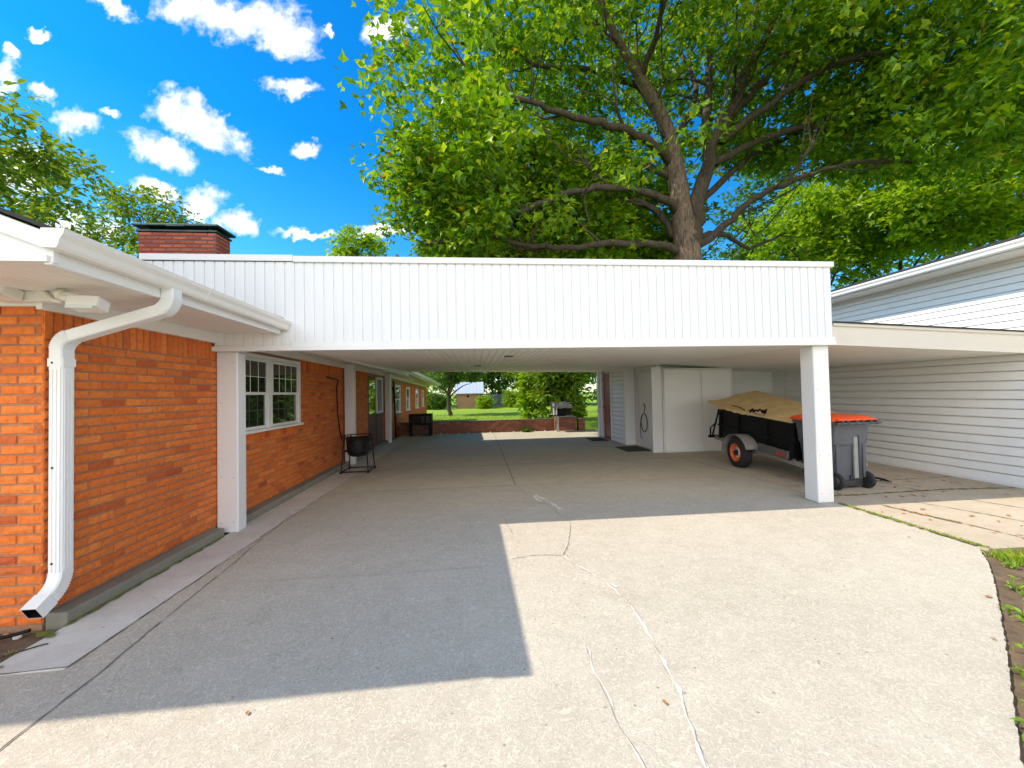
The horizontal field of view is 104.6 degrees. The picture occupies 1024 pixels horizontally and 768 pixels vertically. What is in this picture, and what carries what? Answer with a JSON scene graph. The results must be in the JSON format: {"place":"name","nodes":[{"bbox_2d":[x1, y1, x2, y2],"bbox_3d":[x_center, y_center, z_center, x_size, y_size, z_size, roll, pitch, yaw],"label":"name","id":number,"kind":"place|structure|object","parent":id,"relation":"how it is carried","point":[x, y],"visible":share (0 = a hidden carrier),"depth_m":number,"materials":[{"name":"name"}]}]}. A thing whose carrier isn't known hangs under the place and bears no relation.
{"place":"outdoors","nodes":[
{"label":"outdoors","id":0,"kind":"place"},
{"bbox_2d":[0,435,411,675],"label":"path","id":1,"kind":"structure","parent":0,"point":[68,645],"depth_m":3.07,"materials":[{"name":"concrete"}]},
{"bbox_2d":[0,643,47,657],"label":"twig","id":2,"kind":"object","parent":1,"relation":"on","point":[23,650],"visible":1,"depth_m":2.38,"materials":[{"name":"wood"}]},
{"bbox_2d":[340,433,375,473],"bbox_3d":[-3.081,1.383,7.939,0.592,0.728,0.592,-1,-1,-5],"label":"kettle stand","id":3,"kind":"object","parent":1,"relation":"on","point":[357,446],"visible":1,"depth_m":7.76,"materials":[{"name":"black metal"}]},
{"bbox_2d":[408,413,432,435],"bbox_3d":[-3.357,1.503,14.621,0.840,0.800,0.600,-1,-1,-5],"label":"metal cabinet","id":4,"kind":"object","parent":1,"relation":"on","point":[420,424],"visible":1,"depth_m":14.38,"materials":[{"name":"black metal"}]},
{"bbox_2d":[0,487,1014,666],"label":"moss","id":5,"kind":"object","parent":1,"relation":"on","point":[48,633],"visible":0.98,"depth_m":3.50,"materials":[{"name":"green plant"}]},
{"bbox_2d":[224,392,597,535],"bbox_3d":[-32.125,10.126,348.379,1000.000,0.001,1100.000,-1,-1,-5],"label":"ground","id":6,"kind":"structure","parent":0,"point":[591,407],"depth_m":32.04,"materials":[{"name":"green plant"}]},
{"bbox_2d":[0,78,104,233],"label":"walnut tree","id":7,"kind":"object","parent":6,"relation":"on","point":[35,166],"visible":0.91,"depth_m":9.21,"materials":[{"name":"green plant"}]},
{"bbox_2d":[0,132,137,255],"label":"walnut tree","id":8,"kind":"object","parent":6,"relation":"on","point":[78,173],"visible":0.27,"depth_m":12.10,"materials":[{"name":"green plant"}]},
{"bbox_2d":[75,177,206,257],"bbox_3d":[-14.618,-3.026,15.745,3.846,10.489,3.817,-1,-1,-5],"label":"walnut tree","id":9,"kind":"object","parent":6,"relation":"on","point":[127,212],"visible":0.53,"depth_m":15.44,"materials":[{"name":"green plant"}]},
{"bbox_2d":[0,207,440,633],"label":"brick house","id":10,"kind":"structure","parent":6,"relation":"on","point":[108,455],"depth_m":3.19,"materials":[{"name":"orange brick"}]},
{"bbox_2d":[0,286,110,312],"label":"security light","id":11,"kind":"object","parent":10,"relation":"attached to","point":[77,302],"visible":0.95,"depth_m":2.51,"materials":[{"name":"white plastic"}]},
{"bbox_2d":[240,352,303,434],"bbox_3d":[-3.419,0.131,5.608,0.087,1.035,1.960,-1,-1,-5],"label":"window","id":12,"kind":"structure","parent":10,"relation":"in","point":[273,385],"depth_m":5.62,"materials":[{"name":"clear glass"}]},
{"bbox_2d":[326,376,342,439],"bbox_3d":[-3.631,0.530,8.124,0.027,1.343,0.872,-1,-1,-5],"label":"cable","id":13,"kind":"object","parent":10,"relation":"attached to","point":[337,404],"visible":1,"depth_m":8.27,"materials":[{"name":"black rubber"}]},
{"bbox_2d":[367,376,376,447],"bbox_3d":[-3.942,0.791,11.174,0.095,2.010,0.850,-1,-1,-5],"label":"door","id":14,"kind":"structure","parent":10,"relation":"in","point":[371,389],"depth_m":11.18,"materials":[{"name":"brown wood"}]},
{"bbox_2d":[375,377,382,412],"bbox_3d":[-4.030,0.342,12.031,0.045,1.070,0.770,-1,-1,-5],"label":"window","id":15,"kind":"structure","parent":10,"relation":"in","point":[378,381],"depth_m":12.05,"materials":[{"name":"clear glass"}]},
{"bbox_2d":[391,381,398,436],"bbox_3d":[-4.060,0.873,13.709,0.185,1.953,0.917,-1,-1,-5],"label":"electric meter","id":16,"kind":"object","parent":10,"relation":"attached to","point":[395,395],"visible":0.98,"depth_m":13.78,"materials":[{"name":"metal"}]},
{"bbox_2d":[395,385,401,413],"bbox_3d":[-4.267,0.565,14.836,0.087,1.053,0.990,-1,-1,-5],"label":"window","id":17,"kind":"structure","parent":10,"relation":"in","point":[398,404],"depth_m":15.05,"materials":[{"name":"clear glass"}]},
{"bbox_2d":[406,387,410,410],"bbox_3d":[-4.473,0.641,17.076,0.087,1.011,0.890,-1,-1,-5],"label":"window","id":18,"kind":"structure","parent":10,"relation":"in","point":[407,388],"depth_m":17.08,"materials":[{"name":"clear glass"}]},
{"bbox_2d":[415,389,418,408],"bbox_3d":[-4.712,0.728,19.663,0.087,0.964,0.890,-1,-1,-5],"label":"window","id":19,"kind":"structure","parent":10,"relation":"in","point":[416,390],"depth_m":19.67,"materials":[{"name":"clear glass"}]},
{"bbox_2d":[421,390,424,406],"bbox_3d":[-4.911,0.801,21.828,0.087,0.925,0.840,-1,-1,-5],"label":"window","id":20,"kind":"structure","parent":10,"relation":"in","point":[422,394],"depth_m":21.90,"materials":[{"name":"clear glass"}]},
{"bbox_2d":[323,224,388,256],"bbox_3d":[-11.229,-4.499,29.080,4.602,13.918,4.996,-1,-1,-23],"label":"background tree","id":21,"kind":"object","parent":6,"relation":"on","point":[369,242],"visible":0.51,"depth_m":28.41,"materials":[{"name":"green plant"}]},
{"bbox_2d":[397,372,430,395],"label":"distant tree","id":22,"kind":"object","parent":6,"relation":"on","point":[427,375],"visible":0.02,"depth_m":45.55,"materials":[{"name":"green plant"}]},
{"bbox_2d":[426,387,436,409],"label":"bush","id":23,"kind":"object","parent":6,"relation":"on","point":[428,405],"visible":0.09,"depth_m":40.93,"materials":[{"name":"green plant"}]},
{"bbox_2d":[427,391,446,409],"bbox_3d":[-7.620,1.815,40.372,2.648,2.545,3.032,-1,-1,-5],"label":"bush","id":24,"kind":"object","parent":6,"relation":"on","point":[437,401],"visible":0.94,"depth_m":39.92,"materials":[{"name":"green plant"}]},
{"bbox_2d":[429,372,466,404],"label":"distant tree","id":25,"kind":"object","parent":6,"relation":"on","point":[435,388],"visible":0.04,"depth_m":52.80,"materials":[{"name":"green plant"}]},
{"bbox_2d":[422,371,484,415],"bbox_3d":[-4.247,-0.290,28.761,4.740,5.223,4.659,-1,-1,-5],"label":"yard tree","id":26,"kind":"object","parent":6,"relation":"on","point":[454,378],"visible":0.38,"depth_m":28.57,"materials":[{"name":"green plant"}]},
{"bbox_2d":[454,382,483,408],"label":"garden shed","id":27,"kind":"structure","parent":6,"relation":"on","point":[467,394],"depth_m":41.76,"materials":[{"name":"beige brick"}]},
{"bbox_2d":[399,418,554,435],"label":"garden wall","id":28,"kind":"structure","parent":6,"relation":"on","point":[477,426],"depth_m":15.20,"materials":[{"name":"red brick"}]},
{"bbox_2d":[474,394,494,408],"bbox_3d":[-2.843,1.907,40.367,2.210,1.964,2.425,-1,-1,-5],"label":"bush","id":29,"kind":"object","parent":6,"relation":"on","point":[484,402],"visible":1,"depth_m":39.97,"materials":[{"name":"green plant"}]},
{"bbox_2d":[461,371,517,404],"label":"distant tree","id":30,"kind":"object","parent":6,"relation":"on","point":[499,386],"visible":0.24,"depth_m":50.31,"materials":[{"name":"green plant"}]},
{"bbox_2d":[488,394,506,406],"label":"board fence","id":31,"kind":"object","parent":6,"relation":"on","point":[496,397],"visible":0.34,"depth_m":44.01,"materials":[{"name":"grey wood"}]},
{"bbox_2d":[500,389,518,407],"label":"bush","id":32,"kind":"object","parent":6,"relation":"on","point":[510,401],"visible":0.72,"depth_m":42.28,"materials":[{"name":"green plant"}]},
{"bbox_2d":[501,372,524,391],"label":"distant tree","id":33,"kind":"object","parent":6,"relation":"on","point":[511,375],"visible":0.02,"depth_m":48.49,"materials":[{"name":"green plant"}]},
{"bbox_2d":[520,427,530,431],"bbox_3d":[0.510,1.760,15.120,0.484,0.291,0.452,-2,-1,21],"label":"ground plant","id":34,"kind":"object","parent":6,"relation":"on","point":[525,429],"visible":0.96,"depth_m":15.04,"materials":[{"name":"green plant"}]},
{"bbox_2d":[513,372,546,418],"bbox_3d":[1.286,0.668,23.790,2.530,3.585,2.376,-1,-1,-5],"label":"weeping tree","id":35,"kind":"object","parent":6,"relation":"on","point":[524,385],"visible":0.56,"depth_m":23.38,"materials":[{"name":"green plant"}]},
{"bbox_2d":[523,372,596,418],"bbox_3d":[2.580,-0.469,21.915,4.589,5.706,4.156,-1,-1,-5],"label":"weeping tree","id":36,"kind":"object","parent":6,"relation":"on","point":[557,387],"visible":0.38,"depth_m":21.02,"materials":[{"name":"green plant"}]},
{"bbox_2d":[553,416,575,430],"bbox_3d":[2.086,1.556,15.624,0.780,0.550,0.740,-1,-1,-5],"label":"brick planter","id":37,"kind":"object","parent":6,"relation":"on","point":[567,423],"visible":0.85,"depth_m":15.29,"materials":[{"name":"red brick"}]},
{"bbox_2d":[580,372,596,401],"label":"distant tree","id":38,"kind":"object","parent":6,"relation":"on","point":[595,390],"visible":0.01,"depth_m":46.53,"materials":[{"name":"green plant"}]},
{"bbox_2d":[334,0,1023,259],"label":"maple tree","id":39,"kind":"object","parent":6,"relation":"on","point":[511,203],"visible":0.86,"depth_m":13.40,"materials":[{"name":"green plant"}]},
{"bbox_2d":[701,161,831,260],"bbox_3d":[21.005,-8.424,31.867,10.434,20.547,10.206,-2,-1,20],"label":"background tree","id":40,"kind":"object","parent":6,"relation":"on","point":[739,253],"visible":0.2,"depth_m":31.78,"materials":[{"name":"green plant"}]},
{"bbox_2d":[732,169,923,288],"bbox_3d":[20.447,-6.547,26.305,9.812,16.634,10.037,-1,-1,10],"label":"background tree","id":41,"kind":"object","parent":6,"relation":"on","point":[812,198],"visible":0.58,"depth_m":24.66,"materials":[{"name":"green plant"}]},
{"bbox_2d":[661,234,1023,487],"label":"garage","id":42,"kind":"structure","parent":6,"relation":"on","point":[926,364],"depth_m":6.38,"materials":[{"name":"white"}]},
{"bbox_2d":[794,143,1023,282],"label":"background tree","id":43,"kind":"object","parent":6,"relation":"on","point":[865,234],"visible":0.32,"depth_m":22.97,"materials":[{"name":"green plant"}]},
{"bbox_2d":[861,135,1023,256],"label":"background tree","id":44,"kind":"object","parent":6,"relation":"on","point":[999,220],"visible":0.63,"depth_m":18.71,"materials":[{"name":"green plant"}]},
{"bbox_2d":[866,137,1023,263],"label":"background tree","id":45,"kind":"object","parent":6,"relation":"on","point":[876,187],"depth_m":35.60,"materials":[{"name":"green plant"}]},
{"bbox_2d":[0,0,1022,394],"label":"sky","id":46,"kind":"structure","parent":0,"point":[232,107],"materials":[{"name":"blue"}]},
{"bbox_2d":[0,475,1023,767],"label":"driveway","id":47,"kind":"structure","parent":0,"point":[738,621],"depth_m":2.33,"materials":[{"name":"concrete"}]},
{"bbox_2d":[0,549,1023,764],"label":"soil bed","id":48,"kind":"object","parent":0,"point":[1013,627],"visible":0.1,"depth_m":2.50,"materials":[{"name":"brown soil"}]},
{"bbox_2d":[0,628,30,639],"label":"cable","id":49,"kind":"object","parent":48,"relation":"on","point":[15,634],"visible":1,"depth_m":2.50,"materials":[{"name":"black rubber"}]},
{"bbox_2d":[12,635,22,639],"bbox_3d":[-3.176,1.625,2.545,0.046,0.024,0.043,-2,-2,31],"label":"stone","id":50,"kind":"object","parent":48,"relation":"on","point":[17,637],"visible":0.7,"depth_m":2.53,"materials":[{"name":"stone"}]},
{"bbox_2d":[1000,559,1017,569],"bbox_3d":[4.080,1.485,3.263,0.108,0.095,0.124,-2,-1,16],"label":"weed","id":51,"kind":"object","parent":48,"relation":"on","point":[1013,564],"visible":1,"depth_m":3.24,"materials":[{"name":"green plant"}]},
{"bbox_2d":[1002,602,1023,617],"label":"weed","id":52,"kind":"object","parent":48,"relation":"on","point":[1013,608],"visible":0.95,"depth_m":2.58,"materials":[{"name":"green plant"}]},
{"bbox_2d":[1005,575,1023,591],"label":"weed","id":53,"kind":"object","parent":48,"relation":"on","point":[1021,587],"visible":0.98,"depth_m":2.90,"materials":[{"name":"green plant"}]},
{"bbox_2d":[1009,716,1023,740],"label":"weed","id":54,"kind":"object","parent":48,"relation":"on","point":[1017,719],"visible":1,"depth_m":1.73,"materials":[{"name":"green plant"}]},
{"bbox_2d":[1010,663,1023,677],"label":"weed","id":55,"kind":"object","parent":48,"relation":"on","point":[1021,671],"visible":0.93,"depth_m":2.04,"materials":[{"name":"green plant"}]},
{"bbox_2d":[1011,614,1023,624],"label":"weed","id":56,"kind":"object","parent":48,"relation":"on","point":[1019,617],"visible":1,"depth_m":2.46,"materials":[{"name":"green plant"}]},
{"bbox_2d":[1012,642,1023,649],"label":"weed","id":57,"kind":"object","parent":48,"relation":"on","point":[1018,645],"visible":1,"depth_m":2.22,"materials":[{"name":"green plant"}]},
{"bbox_2d":[4,411,1023,657],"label":"grass","id":58,"kind":"structure","parent":0,"point":[1010,555],"depth_m":4.00,"materials":[{"name":"green plant"}]},
{"bbox_2d":[328,429,902,492],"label":"carport floor","id":59,"kind":"structure","parent":0,"point":[434,461],"depth_m":8.24,"materials":[{"name":"concrete"}]},
{"bbox_2d":[139,253,835,532],"bbox_3d":[-0.326,0.148,8.864,8.262,3.112,8.406,-1,-1,-5],"label":"carport","id":60,"kind":"object","parent":59,"relation":"on","point":[429,314],"visible":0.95,"depth_m":4.78,"materials":[{"name":"white metal"}]},
{"bbox_2d":[548,401,572,431],"bbox_3d":[1.824,1.232,14.945,0.845,1.140,0.680,-1,-1,-5],"label":"pedestal grill","id":61,"kind":"object","parent":59,"relation":"on","point":[561,408],"visible":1,"depth_m":14.73,"materials":[{"name":"metal"}]},
{"bbox_2d":[576,418,584,429],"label":"brick pier","id":62,"kind":"structure","parent":59,"relation":"on","point":[580,423],"depth_m":15.29,"materials":[{"name":"red brick"}]},
{"bbox_2d":[586,438,608,440],"bbox_3d":[2.632,1.713,12.255,0.500,0.015,0.750,-1,-1,-5],"label":"door mat","id":63,"kind":"object","parent":59,"relation":"on","point":[597,439],"depth_m":12.16,"materials":[{"name":"black rubber"}]},
{"bbox_2d":[616,446,651,451],"bbox_3d":[3.088,1.656,10.139,0.620,0.015,0.850,-1,-1,-5],"label":"door mat","id":64,"kind":"object","parent":59,"relation":"on","point":[631,448],"depth_m":10.09,"materials":[{"name":"black rubber"}]},
{"bbox_2d":[597,365,732,452],"bbox_3d":[4.084,0.597,11.317,2.200,2.250,3.750,-1,-1,-5],"label":"storage room","id":65,"kind":"object","parent":59,"relation":"on","point":[689,413],"visible":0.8,"depth_m":9.54,"materials":[{"name":"white"}]},
{"bbox_2d":[603,373,612,438],"bbox_3d":[2.962,0.683,12.311,0.115,2.030,0.730,-1,-1,-5],"label":"door","id":66,"kind":"structure","parent":65,"relation":"in","point":[606,377],"depth_m":12.36,"materials":[{"name":"wood"}]},
{"bbox_2d":[640,403,647,435],"bbox_3d":[3.421,0.961,10.295,0.024,0.934,0.457,-1,-1,-5],"label":"hose","id":67,"kind":"object","parent":65,"relation":"hanging from","point":[641,423],"visible":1,"depth_m":10.28,"materials":[{"name":"grey rubber"}]},
{"bbox_2d":[639,372,651,448],"bbox_3d":[3.469,0.666,10.153,0.042,1.945,0.870,-1,-1,-5],"label":"door","id":68,"kind":"structure","parent":65,"relation":"in","point":[644,380],"depth_m":10.23,"materials":[{"name":"white paint"}]},
{"bbox_2d":[708,409,867,467],"bbox_3d":[4.973,1.030,7.366,1.550,1.075,2.686,-1,-1,-3],"label":"utility trailer","id":69,"kind":"object","parent":59,"relation":"on","point":[744,437],"visible":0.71,"depth_m":7.21,"materials":[{"name":"black paint"}]},
{"bbox_2d":[707,390,840,422],"bbox_3d":[4.933,0.406,7.588,1.199,0.566,2.320,-1,-1,-5],"label":"tarpaulin","id":70,"kind":"object","parent":69,"relation":"on","point":[778,408],"visible":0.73,"depth_m":7.81,"materials":[{"name":"beige fabric"}]},
{"bbox_2d":[732,405,766,413],"bbox_3d":[4.459,0.483,7.476,0.124,0.138,1.014,-1,-1,-5],"label":"strap bundle","id":71,"kind":"object","parent":70,"relation":"on","point":[752,410],"visible":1,"depth_m":7.25,"materials":[{"name":"black fabric"}]},
{"bbox_2d":[875,477,890,481],"bbox_3d":[5.620,1.474,6.150,0.384,0.074,0.148,-2,-1,15],"label":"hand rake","id":72,"kind":"object","parent":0,"point":[883,479],"visible":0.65,"depth_m":6.09,"materials":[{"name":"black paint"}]},
{"bbox_2d":[745,468,1023,551],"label":"paving","id":73,"kind":"structure","parent":0,"point":[985,506],"depth_m":5.01,"materials":[{"name":"concrete"}]},
{"bbox_2d":[790,413,881,489],"bbox_3d":[4.884,0.996,6.028,0.740,1.078,0.852,-1,-1,-9],"label":"wheeled bin","id":74,"kind":"object","parent":73,"relation":"on","point":[849,435],"visible":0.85,"depth_m":5.75,"materials":[{"name":"grey plastic"}]}
]}

